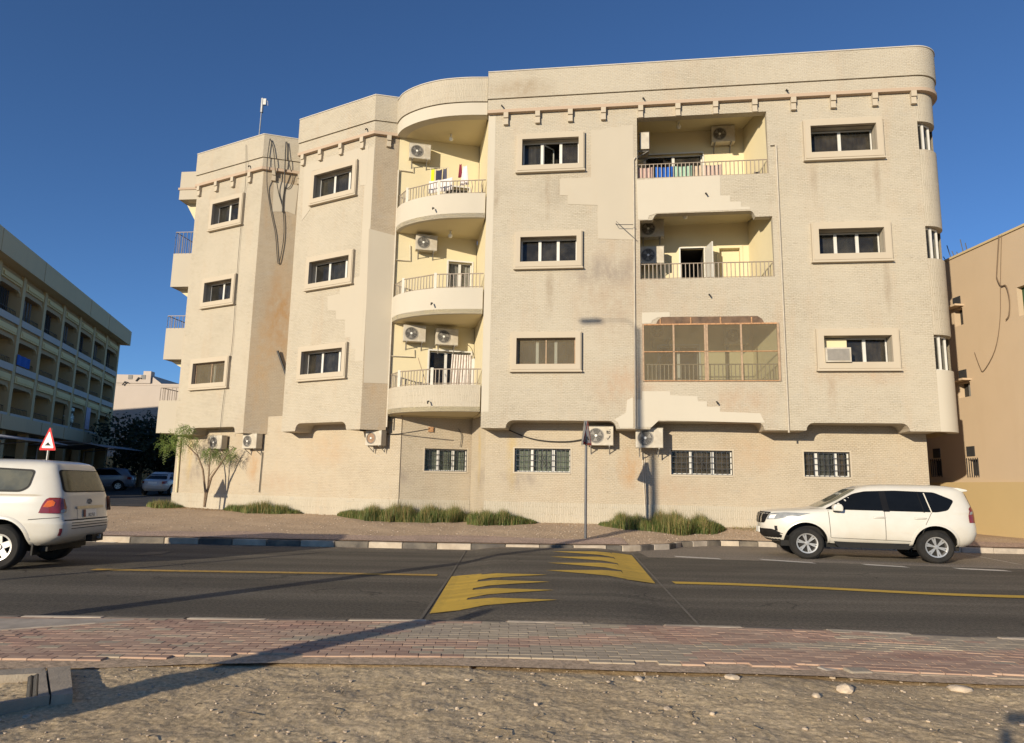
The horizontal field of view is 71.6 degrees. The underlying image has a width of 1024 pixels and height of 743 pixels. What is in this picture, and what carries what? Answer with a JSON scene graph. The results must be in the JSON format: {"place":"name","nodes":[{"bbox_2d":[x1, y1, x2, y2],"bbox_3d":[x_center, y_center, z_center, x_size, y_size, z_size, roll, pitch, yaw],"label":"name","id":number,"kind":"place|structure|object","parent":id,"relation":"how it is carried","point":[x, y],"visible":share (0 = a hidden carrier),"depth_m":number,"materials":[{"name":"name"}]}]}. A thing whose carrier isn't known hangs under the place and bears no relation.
{"place":"outdoors","nodes":[
{"label":"outdoors","id":0,"kind":"place"},
{"bbox_2d":[103,483,170,506],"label":"side street","id":1,"kind":"structure","parent":0,"point":[131,496],"depth_m":41.83,"materials":[{"name":"grey asphalt"}]},
{"bbox_2d":[0,434,65,444],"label":"car shade","id":2,"kind":"object","parent":1,"relation":"on","point":[2,437],"visible":0.78,"depth_m":38.24,"materials":[{"name":"fabric"}]},
{"bbox_2d":[0,225,131,469],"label":"balcony block","id":3,"kind":"structure","parent":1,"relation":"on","point":[65,336],"depth_m":51.17,"materials":[{"name":"concrete"}]},
{"bbox_2d":[16,355,29,368],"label":"towel","id":4,"kind":"object","parent":3,"relation":"hanging from","point":[22,361],"visible":1,"depth_m":45.75,"materials":[{"name":"fabric"}]},
{"bbox_2d":[29,441,146,462],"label":"car shade","id":5,"kind":"object","parent":1,"relation":"on","point":[75,445],"visible":0.78,"depth_m":51.68,"materials":[{"name":"fabric"}]},
{"bbox_2d":[96,468,135,490],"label":"blue grey car","id":6,"kind":"object","parent":1,"relation":"on","point":[117,479],"visible":0.56,"depth_m":50.93,"materials":[{"name":"paint"}]},
{"bbox_2d":[88,411,173,486],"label":"bushy tree","id":7,"kind":"object","parent":1,"relation":"on","point":[125,464],"visible":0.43,"depth_m":59.67,"materials":[{"name":"green plant"}]},
{"bbox_2d":[106,456,155,482],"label":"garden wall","id":8,"kind":"structure","parent":1,"relation":"on","point":[111,462],"depth_m":74.07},
{"bbox_2d":[107,371,178,456],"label":"white villa","id":9,"kind":"object","parent":1,"relation":"on","point":[135,394],"visible":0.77,"depth_m":82.47,"materials":[{"name":"paint"}]},
{"bbox_2d":[115,410,173,479],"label":"bushy tree","id":10,"kind":"object","parent":1,"relation":"on","point":[152,418],"visible":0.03,"depth_m":68.16,"materials":[{"name":"green plant"}]},
{"bbox_2d":[122,420,174,467],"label":"bushy tree","id":11,"kind":"object","parent":1,"relation":"on","point":[151,443],"visible":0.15,"depth_m":55.40,"materials":[{"name":"green plant"}]},
{"bbox_2d":[129,424,174,476],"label":"bushy tree","id":12,"kind":"object","parent":1,"relation":"on","point":[159,465],"visible":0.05,"depth_m":61.69,"materials":[{"name":"green plant"}]},
{"bbox_2d":[141,472,173,495],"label":"silver saloon","id":13,"kind":"object","parent":1,"relation":"on","point":[160,482],"visible":0.68,"depth_m":43.82,"materials":[{"name":"paint"}]},
{"bbox_2d":[153,425,176,471],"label":"bushy tree","id":14,"kind":"object","parent":1,"relation":"on","point":[170,459],"visible":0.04,"depth_m":50.22,"materials":[{"name":"green plant"}]},
{"bbox_2d":[147,499,183,508],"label":"grass","id":15,"kind":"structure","parent":0,"point":[167,504],"depth_m":30.98,"materials":[{"name":"green plant"}]},
{"bbox_2d":[103,531,627,543],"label":"pavement","id":16,"kind":"structure","parent":0,"point":[427,538],"depth_m":19.30,"materials":[{"name":"grey concrete"}]},
{"bbox_2d":[112,508,764,544],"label":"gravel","id":17,"kind":"structure","parent":0,"point":[429,529],"depth_m":22.13,"materials":[{"name":"brown gravel"}]},
{"bbox_2d":[0,672,1010,742],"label":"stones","id":18,"kind":"object","parent":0,"point":[494,728],"visible":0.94,"depth_m":4.98,"materials":[{"name":"beige stone"}]},
{"bbox_2d":[0,663,1023,742],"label":"sand","id":19,"kind":"structure","parent":0,"point":[127,710],"depth_m":5.07,"materials":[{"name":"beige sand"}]},
{"bbox_2d":[0,666,72,715],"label":"manhole","id":20,"kind":"object","parent":19,"relation":"in","point":[59,686],"visible":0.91,"depth_m":5.17,"materials":[{"name":"concrete"}]},
{"bbox_2d":[836,683,853,693],"bbox_3d":[2.651,2.529,5.654,0.130,0.092,0.118,-3,-10,24],"label":"rock","id":21,"kind":"object","parent":19,"relation":"on","point":[845,688],"visible":0.89,"depth_m":5.62,"materials":[{"name":"beige stone"}]},
{"bbox_2d":[843,667,872,679],"bbox_3d":[3.020,2.644,6.197,0.229,0.090,0.138,5,-5,-5],"label":"kerb fragment","id":22,"kind":"object","parent":19,"relation":"on","point":[854,670],"visible":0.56,"depth_m":6.17,"materials":[{"name":"concrete"}]},
{"bbox_2d":[946,684,973,692],"bbox_3d":[3.646,2.586,5.780,0.159,0.061,0.143,3,-9,-11],"label":"rock","id":23,"kind":"object","parent":19,"relation":"on","point":[960,688],"visible":0.94,"depth_m":5.75,"materials":[{"name":"beige stone"}]},
{"bbox_2d":[0,542,1023,636],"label":"road","id":24,"kind":"structure","parent":0,"point":[72,583],"depth_m":11.39,"materials":[{"name":"grey asphalt"}]},
{"bbox_2d":[0,459,110,569],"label":"white car","id":25,"kind":"object","parent":24,"relation":"on","point":[51,509],"visible":1,"depth_m":12.96,"materials":[{"name":"paint"}]},
{"bbox_2d":[92,568,437,575],"bbox_3d":[-4.497,3.671,12.989,6.257,0.001,0.257,1,-9,-1],"label":"line","id":26,"kind":"object","parent":24,"relation":"on","point":[266,572],"visible":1,"depth_m":12.98,"materials":[{"name":"paint"}]},
{"bbox_2d":[419,550,465,618],"bbox_3d":[-1.143,3.772,13.215,0.060,0.001,9.900,1,-9,0],"label":"hump edge","id":27,"kind":"object","parent":24,"relation":"on","point":[432,601],"visible":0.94,"depth_m":10.99,"materials":[{"name":"paint"}]},
{"bbox_2d":[430,574,480,612],"bbox_3d":[-0.817,3.394,11.021,0.550,0.059,3.786,1,-9,0],"label":"hump marking","id":28,"kind":"object","parent":24,"relation":"on","point":[456,592],"visible":1,"depth_m":10.73,"materials":[{"name":"yellow paint"}]},
{"bbox_2d":[461,573,552,609],"bbox_3d":[-0.037,3.379,11.026,1.350,0.049,3.686,1,-9,0],"label":"hump marking","id":29,"kind":"object","parent":24,"relation":"on","point":[470,603],"visible":1,"depth_m":10.68,"materials":[{"name":"yellow paint"}]},
{"bbox_2d":[0,615,1023,639],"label":"kerb","id":30,"kind":"structure","parent":24,"relation":"on","point":[205,618],"depth_m":8.01,"materials":[{"name":"white paint"}]},
{"bbox_2d":[86,536,1023,553],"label":"kerb","id":31,"kind":"structure","parent":24,"relation":"on","point":[312,543],"depth_m":18.50,"materials":[{"name":"white paint"}]},
{"bbox_2d":[551,551,627,578],"bbox_3d":[1.552,4.072,15.152,1.541,0.042,5.109,0,-9,5],"label":"hump marking","id":32,"kind":"object","parent":24,"relation":"on","point":[619,574],"visible":1,"depth_m":14.54,"materials":[{"name":"yellow paint"}]},
{"bbox_2d":[612,553,654,582],"bbox_3d":[2.460,4.102,15.097,0.822,0.084,5.313,1,-9,2],"label":"hump marking","id":33,"kind":"object","parent":24,"relation":"on","point":[631,568],"visible":1,"depth_m":14.48,"materials":[{"name":"yellow paint"}]},
{"bbox_2d":[631,553,699,624],"bbox_3d":[2.687,3.824,13.294,0.748,0.069,9.962,1,-9,1],"label":"hump edge","id":34,"kind":"object","parent":24,"relation":"on","point":[683,608],"visible":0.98,"depth_m":11.20,"materials":[{"name":"grey asphalt"}]},
{"bbox_2d":[637,546,1023,568],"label":"parking bay","id":35,"kind":"object","parent":24,"relation":"attached to","point":[866,556],"visible":0.87,"depth_m":18.32,"materials":[{"name":"grey asphalt"}]},
{"bbox_2d":[756,484,976,563],"bbox_3d":[9.007,3.842,18.299,5.175,1.877,2.294,-1,-9,10],"label":"parked car","id":36,"kind":"object","parent":35,"relation":"on","point":[933,524],"visible":1,"depth_m":17.45,"materials":[{"name":"white paint"}]},
{"bbox_2d":[672,581,1023,597],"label":"line","id":37,"kind":"object","parent":24,"relation":"on","point":[909,592],"visible":1,"depth_m":12.15,"materials":[{"name":"yellow paint"}]},
{"bbox_2d":[0,617,1023,684],"bbox_3d":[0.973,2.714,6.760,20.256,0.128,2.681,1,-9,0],"label":"pavement","id":38,"kind":"structure","parent":0,"point":[883,653],"depth_m":6.97,"materials":[{"name":"brown brick"}]},
{"bbox_2d":[0,619,133,630],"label":"ramp slab","id":39,"kind":"structure","parent":38,"relation":"on","point":[10,624],"depth_m":7.51,"materials":[{"name":"concrete"}]},
{"bbox_2d":[0,0,1023,383],"label":"sky","id":40,"kind":"structure","parent":0,"point":[105,105],"materials":[{"name":"blue"}]},
{"bbox_2d":[103,506,1023,547],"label":"verge","id":41,"kind":"structure","parent":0,"point":[255,521],"depth_m":22.23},
{"bbox_2d":[39,428,55,459],"bbox_3d":[-16.184,3.504,24.616,0.891,3.104,0.084,-2,-10,25],"label":"warning sign","id":42,"kind":"object","parent":41,"relation":"on","point":[48,444],"visible":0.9,"depth_m":24.73,"materials":[{"name":"metal"}]},
{"bbox_2d":[154,424,237,506],"bbox_3d":[-13.151,3.872,29.496,3.759,3.440,1.480,1,-9,0],"label":"young tree","id":43,"kind":"object","parent":41,"relation":"on","point":[212,454],"visible":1,"depth_m":29.38,"materials":[{"name":"green plant"}]},
{"bbox_2d":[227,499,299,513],"bbox_3d":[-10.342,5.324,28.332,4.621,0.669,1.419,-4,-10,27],"label":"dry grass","id":44,"kind":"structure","parent":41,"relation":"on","point":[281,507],"depth_m":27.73,"materials":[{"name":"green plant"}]},
{"bbox_2d":[224,500,303,513],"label":"grass","id":45,"kind":"structure","parent":41,"relation":"on","point":[246,510],"depth_m":27.77,"materials":[{"name":"green plant"}]},
{"bbox_2d":[337,502,536,525],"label":"grass","id":46,"kind":"structure","parent":41,"relation":"on","point":[442,518],"depth_m":24.23,"materials":[{"name":"green plant"}]},
{"bbox_2d":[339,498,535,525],"bbox_3d":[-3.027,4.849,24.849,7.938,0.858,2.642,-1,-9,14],"label":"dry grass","id":47,"kind":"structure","parent":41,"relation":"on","point":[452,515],"depth_m":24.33,"materials":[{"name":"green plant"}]},
{"bbox_2d":[156,45,958,527],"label":"apartment building","id":48,"kind":"structure","parent":41,"relation":"on","point":[538,289],"depth_m":24.94,"materials":[{"name":"paint"}]},
{"bbox_2d":[187,355,230,390],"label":"window","id":49,"kind":"structure","parent":48,"relation":"in","point":[212,375],"depth_m":30.78,"materials":[{"name":"paint"}]},
{"bbox_2d":[198,273,237,309],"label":"window","id":50,"kind":"structure","parent":48,"relation":"in","point":[223,294],"depth_m":31.28,"materials":[{"name":"paint"}]},
{"bbox_2d":[209,435,227,454],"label":"ac unit","id":51,"kind":"object","parent":48,"relation":"attached to","point":[219,442],"visible":0.96,"depth_m":30.23,"materials":[{"name":"white metal"}]},
{"bbox_2d":[206,192,245,232],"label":"window","id":52,"kind":"structure","parent":48,"relation":"in","point":[231,215],"depth_m":31.83,"materials":[{"name":"paint"}]},
{"bbox_2d":[242,433,262,454],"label":"ac unit","id":53,"kind":"object","parent":48,"relation":"attached to","point":[252,441],"visible":1,"depth_m":29.22,"materials":[{"name":"white metal"}]},
{"bbox_2d":[267,139,283,263],"bbox_3d":[-10.241,-7.379,30.720,0.936,5.534,0.238,4,-10,-17],"label":"cable","id":54,"kind":"object","parent":48,"relation":"attached to","point":[269,202],"visible":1,"depth_m":30.77,"materials":[{"name":"black rubber"}]},
{"bbox_2d":[295,342,348,381],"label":"window","id":55,"kind":"structure","parent":48,"relation":"in","point":[328,365],"depth_m":27.40,"materials":[{"name":"paint"}]},
{"bbox_2d":[303,249,355,291],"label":"window","id":56,"kind":"structure","parent":48,"relation":"in","point":[339,273],"depth_m":27.92,"materials":[{"name":"paint"}]},
{"bbox_2d":[308,159,358,206],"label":"window","id":57,"kind":"structure","parent":48,"relation":"in","point":[344,185],"depth_m":28.53,"materials":[{"name":"paint"}]},
{"bbox_2d":[365,430,385,452],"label":"ac unit","id":58,"kind":"object","parent":48,"relation":"attached to","point":[374,438],"visible":1,"depth_m":26.05,"materials":[{"name":"metal"}]},
{"bbox_2d":[403,324,425,350],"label":"ac unit","id":59,"kind":"object","parent":48,"relation":"attached to","point":[414,333],"visible":1,"depth_m":26.36,"materials":[{"name":"white metal"}]},
{"bbox_2d":[409,142,430,170],"bbox_3d":[-3.598,-8.367,27.657,0.843,0.887,0.446,3,-9,-12],"label":"ac unit","id":60,"kind":"object","parent":48,"relation":"attached to","point":[418,152],"visible":1,"depth_m":27.50,"materials":[{"name":"white metal"}]},
{"bbox_2d":[415,234,437,260],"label":"ac unit","id":61,"kind":"object","parent":48,"relation":"attached to","point":[426,243],"visible":1,"depth_m":27.00,"materials":[{"name":"white metal"}]},
{"bbox_2d":[423,447,468,472],"bbox_3d":[-2.541,3.361,26.733,1.824,0.920,1.277,1,-9,0],"label":"window","id":62,"kind":"structure","parent":48,"relation":"in","point":[434,460],"depth_m":26.51,"materials":[{"name":"glass"}]},
{"bbox_2d":[435,328,458,354],"bbox_3d":[-2.473,-1.135,26.774,0.862,0.908,0.457,3,-9,-12],"label":"ac unit","id":63,"kind":"object","parent":48,"relation":"attached to","point":[446,337],"visible":1,"depth_m":26.60,"materials":[{"name":"white metal"}]},
{"bbox_2d":[427,349,471,384],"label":"balcony door","id":64,"kind":"structure","parent":48,"relation":"in","point":[442,359],"depth_m":27.63,"materials":[{"name":"white metal"}]},
{"bbox_2d":[447,260,473,287],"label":"balcony door","id":65,"kind":"structure","parent":48,"relation":"in","point":[451,267],"depth_m":27.74,"materials":[{"name":"white metal"}]},
{"bbox_2d":[451,354,471,382],"bbox_3d":[-1.972,0.420,26.826,0.851,2.137,0.076,3,-9,-11],"label":"door curtain","id":66,"kind":"object","parent":48,"relation":"hanging from","point":[461,361],"depth_m":26.93,"materials":[{"name":"white fabric"}]},
{"bbox_2d":[460,166,468,185],"bbox_3d":[-1.734,-7.204,26.081,0.334,0.766,0.059,-3,-10,23],"label":"garment","id":67,"kind":"object","parent":48,"relation":"hanging from","point":[464,173],"visible":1,"depth_m":26.07,"materials":[{"name":"fabric"}]},
{"bbox_2d":[513,447,571,473],"bbox_3d":[1.106,3.169,25.110,2.143,0.920,1.217,1,-9,0],"label":"window","id":68,"kind":"structure","parent":48,"relation":"in","point":[546,460],"depth_m":24.89,"materials":[{"name":"glass"}]},
{"bbox_2d":[509,331,581,371],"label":"window","id":69,"kind":"structure","parent":48,"relation":"in","point":[530,351],"depth_m":24.35,"materials":[{"name":"paint"}]},
{"bbox_2d":[513,230,582,269],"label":"window","id":70,"kind":"structure","parent":48,"relation":"in","point":[562,253],"depth_m":24.89,"materials":[{"name":"paint"}]},
{"bbox_2d":[515,131,584,173],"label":"window","id":71,"kind":"structure","parent":48,"relation":"in","point":[557,157],"depth_m":25.47,"materials":[{"name":"paint"}]},
{"bbox_2d":[587,425,613,454],"bbox_3d":[3.014,2.353,24.294,0.924,0.972,0.490,0,-9,8],"label":"ac unit","id":72,"kind":"object","parent":48,"relation":"attached to","point":[601,435],"visible":0.91,"depth_m":24.09,"materials":[{"name":"white metal"}]},
{"bbox_2d":[637,132,649,163],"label":"ac unit","id":73,"kind":"object","parent":48,"relation":"attached to","point":[644,144],"visible":0.98,"depth_m":25.37,"materials":[{"name":"white metal"}]},
{"bbox_2d":[638,167,652,177],"bbox_3d":[4.700,-6.891,24.991,0.489,0.621,0.059,0,-9,8],"label":"towel","id":74,"kind":"object","parent":48,"relation":"hanging from","point":[643,172],"visible":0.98,"depth_m":25.00,"materials":[{"name":"fabric"}]},
{"bbox_2d":[635,428,662,457],"bbox_3d":[4.590,2.383,23.765,0.915,0.963,0.485,0,-9,8],"label":"ac unit","id":75,"kind":"object","parent":48,"relation":"attached to","point":[652,438],"visible":0.94,"depth_m":23.57,"materials":[{"name":"white metal"}]},
{"bbox_2d":[640,246,663,274],"bbox_3d":[5.080,-4.042,25.832,0.886,0.932,0.469,0,-9,8],"label":"ac unit","id":76,"kind":"object","parent":48,"relation":"attached to","point":[651,254],"visible":0.97,"depth_m":25.65,"materials":[{"name":"white metal"}]},
{"bbox_2d":[640,219,663,245],"bbox_3d":[5.111,-5.029,25.988,0.891,0.938,0.472,0,-9,8],"label":"ac unit","id":77,"kind":"object","parent":48,"relation":"attached to","point":[654,230],"visible":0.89,"depth_m":25.80,"materials":[{"name":"white metal"}]},
{"bbox_2d":[649,325,671,347],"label":"ac unit","id":78,"kind":"object","parent":48,"relation":"attached to","point":[660,332],"visible":0.92,"depth_m":25.45,"materials":[{"name":"white metal"}]},
{"bbox_2d":[655,166,672,176],"bbox_3d":[5.342,-6.893,24.903,0.602,0.620,0.059,0,-9,8],"label":"towel","id":79,"kind":"object","parent":48,"relation":"hanging from","point":[667,171],"visible":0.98,"depth_m":24.91,"materials":[{"name":"fabric"}]},
{"bbox_2d":[643,151,703,177],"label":"balcony door","id":80,"kind":"structure","parent":48,"relation":"in","point":[687,158],"depth_m":27.29,"materials":[{"name":"white metal"}]},
{"bbox_2d":[657,344,700,378],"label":"balcony door","id":81,"kind":"structure","parent":48,"relation":"in","point":[662,357],"depth_m":25.92,"materials":[{"name":"white metal"}]},
{"bbox_2d":[674,166,691,176],"bbox_3d":[5.979,-6.895,24.814,0.617,0.621,0.058,0,-9,8],"label":"towel","id":82,"kind":"object","parent":48,"relation":"hanging from","point":[679,171],"visible":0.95,"depth_m":24.83,"materials":[{"name":"fabric"}]},
{"bbox_2d":[679,241,713,278],"bbox_3d":[6.693,-3.168,26.348,1.109,2.757,2.502,1,-9,0],"label":"doorway","id":83,"kind":"structure","parent":48,"relation":"in","point":[685,256],"depth_m":26.63,"materials":[{"name":"white metal"}]},
{"bbox_2d":[669,449,734,476],"bbox_3d":[6.445,3.153,24.370,2.209,0.920,1.226,1,-9,0],"label":"window","id":84,"kind":"structure","parent":48,"relation":"in","point":[683,462],"depth_m":24.13,"materials":[{"name":"glass"}]},
{"bbox_2d":[642,316,780,380],"bbox_3d":[6.558,-0.761,23.488,4.420,2.190,0.044,0,-9,8],"label":"screen enclosure","id":85,"kind":"object","parent":48,"relation":"attached to","point":[706,321],"visible":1,"depth_m":23.54,"materials":[{"name":"brown metal"}]},
{"bbox_2d":[703,164,721,175],"bbox_3d":[6.970,-6.898,24.677,0.609,0.621,0.056,0,-9,8],"label":"towel","id":86,"kind":"object","parent":48,"relation":"hanging from","point":[715,170],"visible":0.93,"depth_m":24.69,"materials":[{"name":"fabric"}]},
{"bbox_2d":[710,125,734,153],"bbox_3d":[7.845,-8.638,26.463,0.858,0.903,0.455,0,-9,8],"label":"ac unit","id":87,"kind":"object","parent":48,"relation":"attached to","point":[722,135],"visible":1,"depth_m":26.30,"materials":[{"name":"white metal"}]},
{"bbox_2d":[719,250,738,277],"bbox_3d":[7.960,-3.157,25.985,0.724,2.669,0.040,0,-9,8],"label":"closed door","id":88,"kind":"structure","parent":48,"relation":"in","point":[725,255],"depth_m":26.10,"materials":[{"name":"beige paint"}]},
{"bbox_2d":[723,327,748,353],"bbox_3d":[7.948,-1.107,25.215,0.850,0.895,0.450,0,-9,8],"label":"ac unit","id":89,"kind":"object","parent":48,"relation":"attached to","point":[731,336],"visible":0.94,"depth_m":25.05,"materials":[{"name":"white metal"}]},
{"bbox_2d":[802,450,852,478],"bbox_3d":[10.430,3.141,23.817,1.638,0.920,1.146,1,-9,0],"label":"window","id":90,"kind":"structure","parent":48,"relation":"in","point":[816,464],"depth_m":23.54,"materials":[{"name":"paint"}]},
{"bbox_2d":[824,339,851,361],"bbox_3d":[10.495,-0.666,23.028,0.795,0.831,0.654,0,-9,8],"label":"window ac","id":91,"kind":"object","parent":48,"relation":"attached to","point":[837,350],"depth_m":22.72,"materials":[{"name":"beige paint"}]},
{"bbox_2d":[802,116,886,161],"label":"window","id":92,"kind":"structure","parent":48,"relation":"in","point":[856,144],"depth_m":24.05,"materials":[{"name":"paint"}]},
{"bbox_2d":[810,220,894,263],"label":"window","id":93,"kind":"structure","parent":48,"relation":"in","point":[861,247],"depth_m":23.46,"materials":[{"name":"paint"}]},
{"bbox_2d":[815,328,902,371],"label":"window","id":94,"kind":"structure","parent":48,"relation":"in","point":[867,354],"depth_m":22.84,"materials":[{"name":"paint"}]},
{"bbox_2d":[917,124,929,149],"bbox_3d":[13.939,-7.812,24.144,0.947,1.000,0.390,8,-11,-36],"label":"corner window","id":95,"kind":"structure","parent":48,"relation":"in","point":[927,141],"depth_m":24.06,"materials":[{"name":"white metal"}]},
{"bbox_2d":[925,228,938,258],"bbox_3d":[13.868,-4.140,23.552,0.947,1.100,0.390,8,-11,-36],"label":"corner window","id":96,"kind":"structure","parent":48,"relation":"in","point":[935,241],"depth_m":23.46,"materials":[{"name":"white metal"}]},
{"bbox_2d":[934,336,947,369],"bbox_3d":[13.799,-0.537,22.971,0.947,1.140,0.390,8,-11,-36],"label":"corner window","id":97,"kind":"structure","parent":48,"relation":"in","point":[943,341],"depth_m":22.88,"materials":[{"name":"white metal"}]},
{"bbox_3d":[-2.729,-7.144,26.698,0.772,1.257,0.359,1,-9,0],"label":"clothes airer","id":98,"kind":"object","parent":48,"relation":"on","visible":0},
{"bbox_2d":[428,177,452,193],"bbox_3d":[-2.653,-6.908,26.376,1.011,0.498,0.055,-3,-10,24],"label":"sheet","id":99,"kind":"object","parent":98,"relation":"hanging from","point":[444,185],"visible":0.68,"depth_m":26.32,"materials":[{"name":"fabric"}]},
{"bbox_2d":[581,421,591,538],"bbox_3d":[2.150,3.172,20.437,0.312,3.527,0.787,0,-9,4],"label":"warning sign","id":100,"kind":"object","parent":41,"relation":"on","point":[586,439],"visible":0.94,"depth_m":20.45,"materials":[{"name":"grey metal"}]},
{"bbox_2d":[598,509,725,535],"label":"grass","id":101,"kind":"structure","parent":41,"relation":"on","point":[714,526],"depth_m":22.55,"materials":[{"name":"green plant"}]},
{"bbox_2d":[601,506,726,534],"bbox_3d":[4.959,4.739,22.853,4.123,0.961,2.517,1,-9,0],"label":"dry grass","id":102,"kind":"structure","parent":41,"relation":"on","point":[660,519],"depth_m":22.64,"materials":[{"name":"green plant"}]},
{"bbox_2d":[926,223,1023,537],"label":"tan building","id":103,"kind":"structure","parent":41,"relation":"on","point":[979,457],"depth_m":25.27,"materials":[{"name":"paint"}]},
{"bbox_2d":[930,459,942,476],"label":"window","id":104,"kind":"structure","parent":103,"relation":"in","point":[939,463],"depth_m":27.99,"materials":[{"name":"metal"}]},
{"bbox_2d":[949,303,963,324],"bbox_3d":[16.911,-2.120,26.934,0.669,0.764,0.675,1,-9,0],"label":"window","id":105,"kind":"structure","parent":103,"relation":"in","point":[953,306],"depth_m":26.99,"materials":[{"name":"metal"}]},
{"bbox_2d":[955,378,971,396],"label":"window","id":106,"kind":"structure","parent":103,"relation":"in","point":[966,386],"depth_m":26.57,"materials":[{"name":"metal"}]},
{"bbox_2d":[966,458,979,476],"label":"window","id":107,"kind":"structure","parent":103,"relation":"in","point":[975,462],"depth_m":25.99,"materials":[{"name":"metal"}]},
{"bbox_2d":[974,235,1001,371],"bbox_3d":[17.024,-2.366,25.358,0.022,4.628,1.792,2,-9,-4],"label":"cable","id":108,"kind":"object","parent":103,"relation":"attached to","point":[1000,311],"visible":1,"depth_m":24.84,"materials":[{"name":"metal"}]},
{"bbox_2d":[996,236,1009,319],"bbox_3d":[17.088,-3.269,24.755,0.041,3.040,0.513,2,-9,-4],"label":"cable","id":109,"kind":"object","parent":103,"relation":"attached to","point":[998,280],"visible":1,"depth_m":24.94,"materials":[{"name":"metal"}]},
{"bbox_2d":[133,536,1022,548],"bbox_3d":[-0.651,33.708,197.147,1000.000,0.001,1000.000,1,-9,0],"label":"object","id":110,"kind":"structure","parent":0,"point":[549,544],"depth_m":26.88,"materials":[{"name":"grey stone"}]},
{"bbox_2d":[968,541,1023,546],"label":"pavement","id":111,"kind":"structure","parent":0,"point":[988,544],"depth_m":21.18,"materials":[{"name":"grey concrete"}]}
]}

